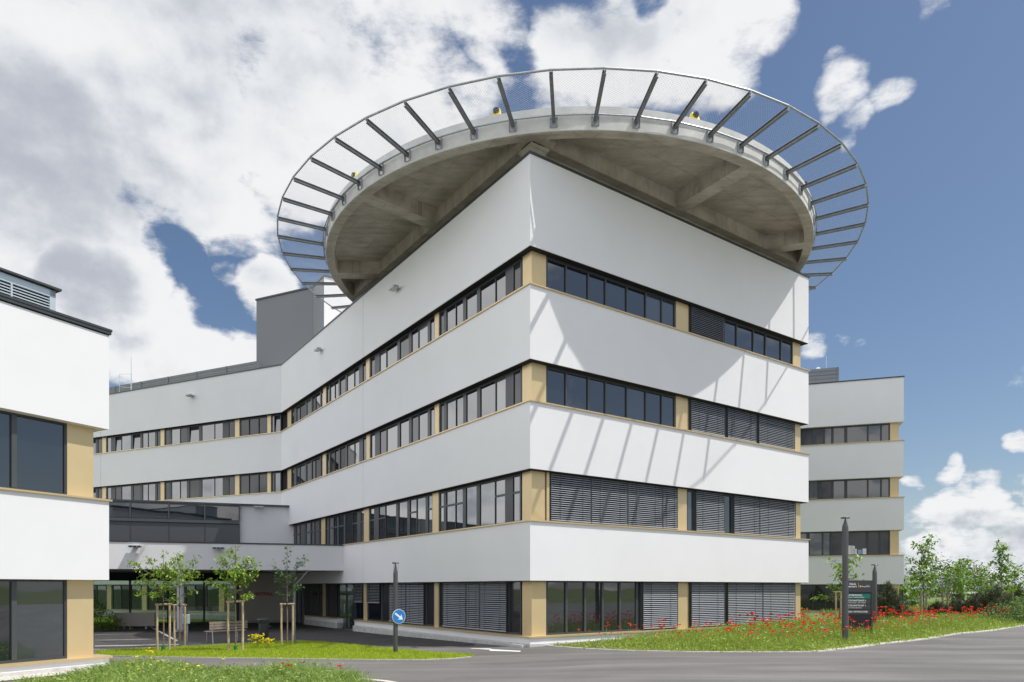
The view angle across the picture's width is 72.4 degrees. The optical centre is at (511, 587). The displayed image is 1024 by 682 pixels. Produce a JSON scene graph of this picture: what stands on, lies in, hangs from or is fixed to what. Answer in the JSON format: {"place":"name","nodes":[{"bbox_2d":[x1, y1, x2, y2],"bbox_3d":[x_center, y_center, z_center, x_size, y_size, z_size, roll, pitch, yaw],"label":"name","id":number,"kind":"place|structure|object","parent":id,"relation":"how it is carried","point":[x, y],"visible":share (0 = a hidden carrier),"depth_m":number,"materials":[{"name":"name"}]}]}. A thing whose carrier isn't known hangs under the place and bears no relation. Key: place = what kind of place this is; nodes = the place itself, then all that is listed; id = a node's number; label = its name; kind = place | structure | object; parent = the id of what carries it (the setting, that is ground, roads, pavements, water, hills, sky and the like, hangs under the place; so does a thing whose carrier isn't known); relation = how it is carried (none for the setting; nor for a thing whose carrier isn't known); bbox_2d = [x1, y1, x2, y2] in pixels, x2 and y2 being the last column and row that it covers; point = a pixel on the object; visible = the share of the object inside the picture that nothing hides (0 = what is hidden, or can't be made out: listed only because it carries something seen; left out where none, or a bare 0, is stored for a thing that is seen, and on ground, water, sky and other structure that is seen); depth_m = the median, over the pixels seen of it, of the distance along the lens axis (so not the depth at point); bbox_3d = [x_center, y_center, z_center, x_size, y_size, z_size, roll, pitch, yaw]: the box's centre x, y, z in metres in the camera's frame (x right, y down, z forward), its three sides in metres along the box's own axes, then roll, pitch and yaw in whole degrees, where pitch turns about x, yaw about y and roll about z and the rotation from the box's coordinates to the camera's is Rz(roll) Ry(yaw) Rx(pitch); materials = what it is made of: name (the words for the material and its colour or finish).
{"place":"outdoors","nodes":[
{"label":"outdoors","id":0,"kind":"place"},
{"bbox_2d":[0,667,98,680],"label":"paving","id":1,"kind":"structure","parent":0,"point":[19,677],"depth_m":15.90,"materials":[{"name":"grey concrete"}]},
{"bbox_2d":[93,617,234,623],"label":"court lawn","id":2,"kind":"structure","parent":0,"point":[160,620],"depth_m":45.47,"materials":[{"name":"plant"}]},
{"bbox_2d":[2,654,380,681],"bbox_3d":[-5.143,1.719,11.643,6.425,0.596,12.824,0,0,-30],"label":"bank grass","id":3,"kind":"structure","parent":0,"point":[120,666],"depth_m":14.22,"materials":[{"name":"green plant"}]},
{"bbox_2d":[93,622,474,648],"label":"forecourt","id":4,"kind":"structure","parent":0,"point":[147,637],"depth_m":30.01,"materials":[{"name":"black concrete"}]},
{"bbox_2d":[93,595,124,629],"bbox_3d":[-20.996,1.302,36.047,2.185,1.884,1.647,0,0,0],"label":"shrub","id":5,"kind":"object","parent":4,"relation":"on","point":[100,611],"visible":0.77,"depth_m":35.94,"materials":[{"name":"green plant"}]},
{"bbox_2d":[114,613,155,628],"bbox_3d":[-19.697,1.740,36.675,2.092,0.854,0.350,0,0,0],"label":"planter","id":6,"kind":"object","parent":4,"relation":"on","point":[131,620],"visible":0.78,"depth_m":36.50,"materials":[{"name":"concrete"}]},
{"bbox_2d":[175,570,183,631],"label":"canopy column","id":7,"kind":"structure","parent":4,"relation":"on","point":[181,607],"depth_m":34.26,"materials":[{"name":"paint"}]},
{"bbox_2d":[204,621,247,643],"bbox_3d":[-10.619,1.638,25.992,0.545,0.787,1.465,0,0,42],"label":"bench","id":8,"kind":"object","parent":4,"relation":"on","point":[219,625],"visible":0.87,"depth_m":25.71,"materials":[{"name":"wood"}]},
{"bbox_2d":[257,619,270,638],"bbox_3d":[-10.158,1.677,28.623,0.540,0.800,0.532,0,0,0],"label":"litter bin","id":9,"kind":"object","parent":4,"relation":"on","point":[264,628],"visible":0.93,"depth_m":28.46,"materials":[{"name":"grey metal"}]},
{"bbox_2d":[96,639,474,658],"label":"lawn","id":10,"kind":"structure","parent":0,"point":[308,653],"depth_m":21.29,"materials":[{"name":"plant"}]},
{"bbox_2d":[127,550,198,645],"bbox_3d":[-11.095,0.416,22.146,2.000,3.262,1.165,0,0,0],"label":"young tree","id":11,"kind":"object","parent":10,"relation":"on","point":[158,571],"visible":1,"depth_m":22.18,"materials":[{"name":"green plant"}]},
{"bbox_2d":[155,603,171,649],"bbox_3d":[-11.060,1.272,22.201,0.492,1.591,0.072,0,0,-5],"label":"stake support","id":12,"kind":"object","parent":10,"relation":"on","point":[169,633],"visible":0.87,"depth_m":22.18,"materials":[{"name":"brown wood"}]},
{"bbox_2d":[172,603,186,646],"bbox_3d":[-11.313,1.304,23.818,0.472,1.531,0.072,0,0,0],"label":"stake support","id":13,"kind":"object","parent":10,"relation":"on","point":[174,637],"visible":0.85,"depth_m":23.79,"materials":[{"name":"brown wood"}]},
{"bbox_2d":[160,554,201,645],"bbox_3d":[-11.171,0.448,23.882,1.384,3.202,0.863,0,0,8],"label":"young tree","id":14,"kind":"object","parent":10,"relation":"on","point":[188,581],"visible":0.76,"depth_m":23.81,"materials":[{"name":"green plant"}]},
{"bbox_2d":[204,546,262,645],"bbox_3d":[-8.848,0.356,22.247,1.827,3.383,1.142,0,0,28],"label":"young tree","id":15,"kind":"object","parent":10,"relation":"on","point":[234,575],"visible":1,"depth_m":22.19,"materials":[{"name":"green plant"}]},
{"bbox_2d":[226,600,244,650],"bbox_3d":[-8.772,1.227,22.201,0.572,1.681,0.072,0,0,0],"label":"stake support","id":16,"kind":"object","parent":10,"relation":"on","point":[228,640],"visible":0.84,"depth_m":22.17,"materials":[{"name":"brown wood"}]},
{"bbox_2d":[280,602,294,644],"bbox_3d":[-7.897,1.298,24.577,0.502,1.551,0.072,0,0,-4],"label":"stake support","id":17,"kind":"object","parent":10,"relation":"on","point":[281,606],"visible":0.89,"depth_m":24.55,"materials":[{"name":"brown wood"}]},
{"bbox_2d":[271,546,307,644],"bbox_3d":[-7.907,0.286,24.695,1.484,3.535,0.781,0,0,-10],"label":"young tree","id":18,"kind":"object","parent":10,"relation":"on","point":[293,589],"visible":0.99,"depth_m":24.58,"materials":[{"name":"green plant"}]},
{"bbox_2d":[392,562,398,652],"bbox_3d":[-3.599,0.639,21.620,0.213,2.855,0.213,0,0,0],"label":"pole lamp","id":19,"kind":"object","parent":10,"relation":"on","point":[395,607],"visible":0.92,"depth_m":21.56,"materials":[{"name":"metal"}]},
{"bbox_2d":[392,609,404,623],"bbox_3d":[-3.499,0.890,21.586,0.450,0.450,0.064,0,0,-37],"label":"road sign","id":20,"kind":"object","parent":19,"relation":"attached to","point":[398,616],"visible":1,"depth_m":21.55,"materials":[{"name":"blue metal"}]},
{"bbox_2d":[0,622,1023,681],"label":"road","id":21,"kind":"structure","parent":0,"point":[994,656],"depth_m":17.73,"materials":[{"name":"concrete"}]},
{"bbox_2d":[98,654,470,659],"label":"kerb","id":22,"kind":"structure","parent":21,"relation":"on","point":[298,658],"depth_m":19.77,"materials":[{"name":"concrete"}]},
{"bbox_2d":[353,626,526,646],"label":"kerb","id":23,"kind":"structure","parent":21,"relation":"on","point":[400,633],"depth_m":28.32,"materials":[{"name":"concrete"}]},
{"bbox_2d":[545,645,818,652],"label":"kerb","id":24,"kind":"structure","parent":21,"relation":"on","point":[683,651],"depth_m":20.52,"materials":[{"name":"concrete"}]},
{"bbox_2d":[812,638,926,651],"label":"kerb","id":25,"kind":"structure","parent":21,"relation":"on","point":[866,645],"depth_m":22.41,"materials":[{"name":"concrete"}]},
{"bbox_2d":[922,625,1023,639],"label":"kerb","id":26,"kind":"structure","parent":21,"relation":"on","point":[932,637],"depth_m":27.06,"materials":[{"name":"concrete"}]},
{"bbox_2d":[0,0,1023,588],"label":"sky","id":27,"kind":"structure","parent":0,"point":[150,150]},
{"bbox_2d":[550,608,1023,651],"bbox_3d":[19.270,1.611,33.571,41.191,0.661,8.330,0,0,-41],"label":"meadow grass","id":28,"kind":"structure","parent":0,"point":[769,637],"depth_m":24.46,"materials":[{"name":"green plant"}]},
{"bbox_2d":[810,554,864,616],"bbox_3d":[15.566,0.085,33.029,2.444,3.325,1.984,0,0,0],"label":"young maple","id":29,"kind":"object","parent":28,"relation":"on","point":[821,596],"visible":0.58,"depth_m":33.06,"materials":[{"name":"green plant"}]},
{"bbox_2d":[841,517,849,642],"bbox_3d":[11.143,-0.229,23.400,0.294,4.261,0.294,0,0,0],"label":"pole lamp","id":30,"kind":"object","parent":28,"relation":"on","point":[845,575],"visible":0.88,"depth_m":23.32,"materials":[{"name":"metal"}]},
{"bbox_2d":[848,580,872,634],"bbox_3d":[12.651,0.766,25.657,1.076,2.062,0.145,0,0,0],"label":"direction board","id":31,"kind":"object","parent":28,"relation":"on","point":[860,601],"visible":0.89,"depth_m":25.59,"materials":[{"name":"black metal"}]},
{"bbox_2d":[729,604,1017,626],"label":"poppies","id":32,"kind":"object","parent":28,"relation":"on","point":[925,613],"visible":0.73,"depth_m":29.69,"materials":[{"name":"red plant"}]},
{"bbox_2d":[871,564,877,623],"bbox_3d":[14.771,0.407,28.500,0.264,2.721,0.264,0,0,0],"label":"pole lamp","id":33,"kind":"object","parent":28,"relation":"on","point":[874,575],"visible":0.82,"depth_m":28.43,"materials":[{"name":"metal"}]},
{"bbox_2d":[877,580,906,617],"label":"mountain pine","id":34,"kind":"object","parent":28,"relation":"on","point":[891,599],"visible":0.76,"depth_m":33.70,"materials":[{"name":"green plant"}]},
{"bbox_2d":[899,575,928,605],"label":"young maple","id":35,"kind":"object","parent":28,"relation":"on","point":[906,597],"visible":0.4,"depth_m":59.55,"materials":[{"name":"green plant"}]},
{"bbox_2d":[905,534,946,612],"bbox_3d":[22.417,-0.633,38.017,1.962,4.762,1.471,0,0,-17],"label":"young maple","id":36,"kind":"object","parent":28,"relation":"on","point":[923,566],"visible":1,"depth_m":37.97,"materials":[{"name":"green plant"}]},
{"bbox_2d":[927,598,951,614],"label":"mountain pine","id":37,"kind":"object","parent":28,"relation":"on","point":[936,605],"visible":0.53,"depth_m":37.77,"materials":[{"name":"green plant"}]},
{"bbox_2d":[933,559,975,605],"bbox_3d":[24.036,0.057,38.024,2.010,3.381,1.662,0,0,30],"label":"young maple","id":38,"kind":"object","parent":28,"relation":"on","point":[956,572],"visible":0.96,"depth_m":37.98,"materials":[{"name":"green plant"}]},
{"bbox_2d":[943,563,972,602],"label":"young maple","id":39,"kind":"object","parent":28,"relation":"on","point":[970,584],"visible":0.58,"depth_m":43.95,"materials":[{"name":"green plant"}]},
{"bbox_2d":[958,589,980,613],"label":"mountain pine","id":40,"kind":"object","parent":28,"relation":"on","point":[970,602],"visible":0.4,"depth_m":37.95,"materials":[{"name":"green plant"}]},
{"bbox_2d":[964,566,992,599],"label":"young maple","id":41,"kind":"object","parent":28,"relation":"on","point":[982,577],"visible":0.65,"depth_m":46.02,"materials":[{"name":"green plant"}]},
{"bbox_2d":[972,583,1017,614],"bbox_3d":[25.489,0.676,36.999,2.163,1.918,2.166,0,0,0],"label":"mountain pine","id":42,"kind":"object","parent":28,"relation":"on","point":[992,599],"visible":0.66,"depth_m":36.80,"materials":[{"name":"green plant"}]},
{"bbox_2d":[969,595,1023,622],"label":"hedge","id":43,"kind":"object","parent":28,"relation":"on","point":[1018,611],"visible":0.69,"depth_m":33.70,"materials":[{"name":"green plant"}]},
{"bbox_2d":[981,537,1022,595],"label":"young maple","id":44,"kind":"object","parent":28,"relation":"on","point":[999,553],"visible":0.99,"depth_m":41.97,"materials":[{"name":"green plant"}]},
{"bbox_2d":[1005,563,1023,601],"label":"young maple","id":45,"kind":"object","parent":28,"relation":"on","point":[1015,576],"visible":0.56,"depth_m":45.89,"materials":[{"name":"green plant"}]},
{"bbox_2d":[800,589,1023,620],"bbox_3d":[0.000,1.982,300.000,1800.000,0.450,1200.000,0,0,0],"label":"ground","id":46,"kind":"structure","parent":0,"point":[931,599],"depth_m":82.59,"materials":[{"name":"green plant"}]},
{"bbox_2d":[0,293,112,676],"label":"annex building","id":47,"kind":"structure","parent":46,"relation":"on","point":[54,416],"depth_m":16.65,"materials":[{"name":"white paint"}]},
{"bbox_2d":[0,267,61,310],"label":"louvre unit","id":48,"kind":"object","parent":47,"relation":"on","point":[24,288],"visible":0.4,"depth_m":16.96,"materials":[{"name":"grey metal"}]},
{"bbox_2d":[0,579,66,663],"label":"window","id":49,"kind":"structure","parent":47,"relation":"in","point":[33,612],"depth_m":16.49,"materials":[{"name":"grey glass"}]},
{"bbox_2d":[0,410,66,494],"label":"window","id":50,"kind":"structure","parent":47,"relation":"in","point":[33,450],"depth_m":16.49,"materials":[{"name":"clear glass"}]},
{"bbox_2d":[93,499,343,623],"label":"link building","id":51,"kind":"structure","parent":46,"relation":"on","point":[264,536],"depth_m":41.20,"materials":[{"name":"white paint"}]},
{"bbox_2d":[109,501,239,542],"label":"window","id":52,"kind":"structure","parent":51,"relation":"in","point":[130,521],"depth_m":41.55,"materials":[{"name":"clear glass"}]},
{"bbox_2d":[93,150,809,646],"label":"hospital building","id":53,"kind":"structure","parent":46,"relation":"on","point":[535,400],"depth_m":28.07,"materials":[{"name":"white paint"}]},
{"bbox_2d":[93,438,101,453],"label":"window","id":54,"kind":"structure","parent":53,"relation":"in","point":[97,443],"depth_m":52.85,"materials":[{"name":"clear glass"}]},
{"bbox_2d":[93,585,106,608],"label":"window","id":55,"kind":"structure","parent":53,"relation":"in","point":[99,590],"depth_m":52.75,"materials":[{"name":"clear glass"}]},
{"bbox_2d":[112,585,141,609],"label":"window","id":56,"kind":"structure","parent":53,"relation":"in","point":[120,593],"depth_m":51.60,"materials":[{"name":"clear glass"}]},
{"bbox_2d":[106,430,160,451],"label":"window","id":57,"kind":"structure","parent":53,"relation":"in","point":[151,438],"depth_m":51.24,"materials":[{"name":"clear glass"}]},
{"bbox_2d":[106,482,160,500],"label":"window","id":58,"kind":"structure","parent":53,"relation":"in","point":[148,491],"depth_m":51.11,"materials":[{"name":"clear glass"}]},
{"bbox_2d":[147,585,176,610],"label":"window","id":59,"kind":"structure","parent":53,"relation":"in","point":[150,604],"depth_m":50.11,"materials":[{"name":"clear glass"}]},
{"bbox_2d":[109,360,258,392],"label":"rooftop screen","id":60,"kind":"object","parent":53,"relation":"on","point":[200,374],"visible":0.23,"depth_m":50.65,"materials":[{"name":"grey metal"}]},
{"bbox_2d":[165,420,234,444],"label":"window","id":61,"kind":"structure","parent":53,"relation":"in","point":[226,429],"depth_m":48.38,"materials":[{"name":"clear glass"}]},
{"bbox_2d":[165,476,234,499],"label":"window","id":62,"kind":"structure","parent":53,"relation":"in","point":[215,486],"depth_m":48.38,"materials":[{"name":"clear glass"}]},
{"bbox_2d":[185,585,218,610],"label":"window","id":63,"kind":"structure","parent":53,"relation":"in","point":[194,602],"depth_m":48.38,"materials":[{"name":"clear glass"}]},
{"bbox_2d":[225,584,234,611],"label":"window","id":64,"kind":"structure","parent":53,"relation":"in","point":[231,605],"depth_m":47.26,"materials":[{"name":"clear glass"}]},
{"bbox_2d":[240,416,266,435],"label":"window","id":65,"kind":"structure","parent":53,"relation":"in","point":[256,425],"depth_m":46.40,"materials":[{"name":"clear glass"}]},
{"bbox_2d":[240,473,266,493],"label":"window","id":66,"kind":"structure","parent":53,"relation":"in","point":[249,483],"depth_m":46.40,"materials":[{"name":"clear glass"}]},
{"bbox_2d":[271,414,281,431],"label":"window","id":67,"kind":"structure","parent":53,"relation":"in","point":[276,420],"depth_m":45.58,"materials":[{"name":"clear glass"}]},
{"bbox_2d":[271,471,281,491],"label":"window","id":68,"kind":"structure","parent":53,"relation":"in","point":[276,477],"depth_m":45.58,"materials":[{"name":"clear glass"}]},
{"bbox_2d":[255,274,351,367],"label":"rooftop tower","id":69,"kind":"structure","parent":53,"relation":"on","point":[289,323],"depth_m":47.61,"materials":[{"name":"grey metal"}]},
{"bbox_2d":[291,389,322,424],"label":"window","id":70,"kind":"structure","parent":53,"relation":"in","point":[314,402],"depth_m":41.85,"materials":[{"name":"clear glass"}]},
{"bbox_2d":[291,455,322,486],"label":"window","id":71,"kind":"structure","parent":53,"relation":"in","point":[312,469],"depth_m":41.85,"materials":[{"name":"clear glass"}]},
{"bbox_2d":[293,519,320,543],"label":"window","id":72,"kind":"structure","parent":53,"relation":"in","point":[307,532],"depth_m":41.71,"materials":[{"name":"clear glass"}]},
{"bbox_2d":[305,584,337,616],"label":"window","id":73,"kind":"structure","parent":53,"relation":"in","point":[313,592],"depth_m":40.04,"materials":[{"name":"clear glass"}]},
{"bbox_2d":[325,509,363,544],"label":"window","id":74,"kind":"structure","parent":53,"relation":"in","point":[347,528],"depth_m":36.85,"materials":[{"name":"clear glass"}]},
{"bbox_2d":[326,361,365,403],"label":"window","id":75,"kind":"structure","parent":53,"relation":"in","point":[357,375],"depth_m":36.75,"materials":[{"name":"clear glass"}]},
{"bbox_2d":[326,436,365,473],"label":"window","id":76,"kind":"structure","parent":53,"relation":"in","point":[354,452],"depth_m":36.75,"materials":[{"name":"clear glass"}]},
{"bbox_2d":[338,583,355,629],"bbox_3d":[-8.729,0.983,36.862,0.153,2.429,2.211,0,0,-35],"label":"door","id":77,"kind":"structure","parent":53,"relation":"in","point":[346,605],"depth_m":36.82,"materials":[{"name":"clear glass"}]},
{"bbox_2d":[354,583,363,619],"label":"window","id":78,"kind":"structure","parent":53,"relation":"in","point":[358,587],"depth_m":35.43,"materials":[{"name":"black glass"}]},
{"bbox_2d":[366,582,433,626],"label":"window","id":79,"kind":"structure","parent":53,"relation":"in","point":[416,600],"depth_m":30.93,"materials":[{"name":"grey glass"}]},
{"bbox_2d":[369,494,431,540],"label":"window","id":80,"kind":"structure","parent":53,"relation":"in","point":[412,516],"depth_m":31.53,"materials":[{"name":"grey glass"}]},
{"bbox_2d":[370,315,434,376],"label":"window","id":81,"kind":"structure","parent":53,"relation":"in","point":[424,333],"depth_m":31.32,"materials":[{"name":"grey glass"}]},
{"bbox_2d":[370,405,434,457],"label":"window","id":82,"kind":"structure","parent":53,"relation":"in","point":[418,426],"depth_m":31.36,"materials":[{"name":"grey glass"}]},
{"bbox_2d":[439,367,521,431],"bbox_3d":[-1.289,-6.872,26.265,0.080,1.363,5.726,0,0,-35],"label":"window","id":83,"kind":"structure","parent":53,"relation":"in","point":[504,391],"depth_m":26.00,"materials":[{"name":"grey glass"}]},
{"bbox_2d":[439,473,521,530],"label":"window","id":84,"kind":"structure","parent":53,"relation":"in","point":[495,501],"depth_m":26.00,"materials":[{"name":"grey glass"}]},
{"bbox_2d":[439,581,521,634],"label":"window","id":85,"kind":"structure","parent":53,"relation":"in","point":[496,607],"depth_m":25.93,"materials":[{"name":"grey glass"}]},
{"bbox_2d":[439,258,522,335],"bbox_3d":[-1.294,-10.663,26.273,0.080,1.240,5.744,0,0,-35],"label":"window","id":86,"kind":"structure","parent":53,"relation":"in","point":[509,279],"depth_m":25.98,"materials":[{"name":"grey glass"}]},
{"bbox_2d":[277,67,868,312],"bbox_3d":[2.500,-14.880,33.950,26.423,1.555,26.423,0,0,0],"label":"helipad","id":87,"kind":"object","parent":53,"relation":"on","point":[388,211],"visible":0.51,"depth_m":25.82,"materials":[{"name":"metal"}]},
{"bbox_2d":[546,256,674,326],"bbox_3d":[3.778,-10.663,25.672,6.442,1.240,0.087,0,0,-35],"label":"window","id":88,"kind":"structure","parent":53,"relation":"in","point":[560,276],"depth_m":25.47,"materials":[{"name":"black glass"}]},
{"bbox_2d":[546,366,674,426],"bbox_3d":[3.778,-6.872,25.672,6.442,1.363,0.087,0,0,-35],"label":"window","id":89,"kind":"structure","parent":53,"relation":"in","point":[563,387],"depth_m":25.50,"materials":[{"name":"black glass"}]},
{"bbox_2d":[546,581,677,634],"bbox_3d":[3.839,0.693,25.657,6.507,1.849,0.183,0,0,-35],"label":"window","id":90,"kind":"structure","parent":53,"relation":"in","point":[570,606],"depth_m":25.53,"materials":[{"name":"grey glass"}]},
{"bbox_2d":[549,473,677,529],"bbox_3d":[3.873,-3.087,25.681,6.404,1.693,0.183,0,0,-35],"label":"window","id":91,"kind":"structure","parent":53,"relation":"in","point":[576,499],"depth_m":25.50,"materials":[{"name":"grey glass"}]},
{"bbox_2d":[689,306,792,364],"bbox_3d":[9.995,-10.663,30.018,7.085,1.240,0.183,0,0,-35],"label":"window","id":92,"kind":"structure","parent":53,"relation":"in","point":[702,323],"depth_m":29.86,"materials":[{"name":"black glass"}]},
{"bbox_2d":[688,399,794,450],"bbox_3d":[10.010,-6.872,30.028,7.163,1.363,0.183,0,0,-35],"label":"window","id":93,"kind":"structure","parent":53,"relation":"in","point":[707,418],"depth_m":29.81,"materials":[{"name":"grey glass"}]},
{"bbox_2d":[687,490,795,537],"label":"window","id":94,"kind":"structure","parent":53,"relation":"in","point":[706,511],"depth_m":29.77,"materials":[{"name":"grey glass"}]},
{"bbox_2d":[689,582,794,627],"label":"window","id":95,"kind":"structure","parent":53,"relation":"in","point":[715,602],"depth_m":29.72,"materials":[{"name":"grey glass"}]},
{"bbox_2d":[800,376,904,612],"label":"hospital wing","id":96,"kind":"structure","parent":46,"relation":"on","point":[851,443],"depth_m":48.52,"materials":[{"name":"white plaster"},{"name":"glass"},{"name":"metal"}]},
{"bbox_2d":[809,356,838,382],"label":"rooftop plant","id":97,"kind":"object","parent":96,"relation":"on","point":[819,375],"visible":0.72,"depth_m":49.95,"materials":[{"name":"grey metal"}]},
{"bbox_2d":[800,584,888,610],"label":"window","id":98,"kind":"structure","parent":96,"relation":"in","point":[807,591],"depth_m":49.41,"materials":[{"name":"black glass"}]},
{"bbox_2d":[800,530,889,555],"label":"window","id":99,"kind":"structure","parent":96,"relation":"in","point":[875,542],"depth_m":48.78,"materials":[{"name":"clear glass"}]},
{"bbox_2d":[800,423,889,444],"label":"window","id":100,"kind":"structure","parent":96,"relation":"in","point":[871,432],"depth_m":48.86,"materials":[{"name":"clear glass"}]},
{"bbox_2d":[809,478,889,499],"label":"window","id":101,"kind":"structure","parent":96,"relation":"in","point":[869,487],"depth_m":48.81,"materials":[{"name":"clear glass"}]},
{"bbox_2d":[820,600,1022,624],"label":"rough grass","id":102,"kind":"structure","parent":46,"relation":"on","point":[831,612],"depth_m":47.40,"materials":[{"name":"plant"}]},
{"bbox_2d":[900,547,1023,596],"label":"wood","id":103,"kind":"object","parent":46,"relation":"on","point":[936,569],"visible":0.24,"depth_m":135.41,"materials":[{"name":"green plant"}]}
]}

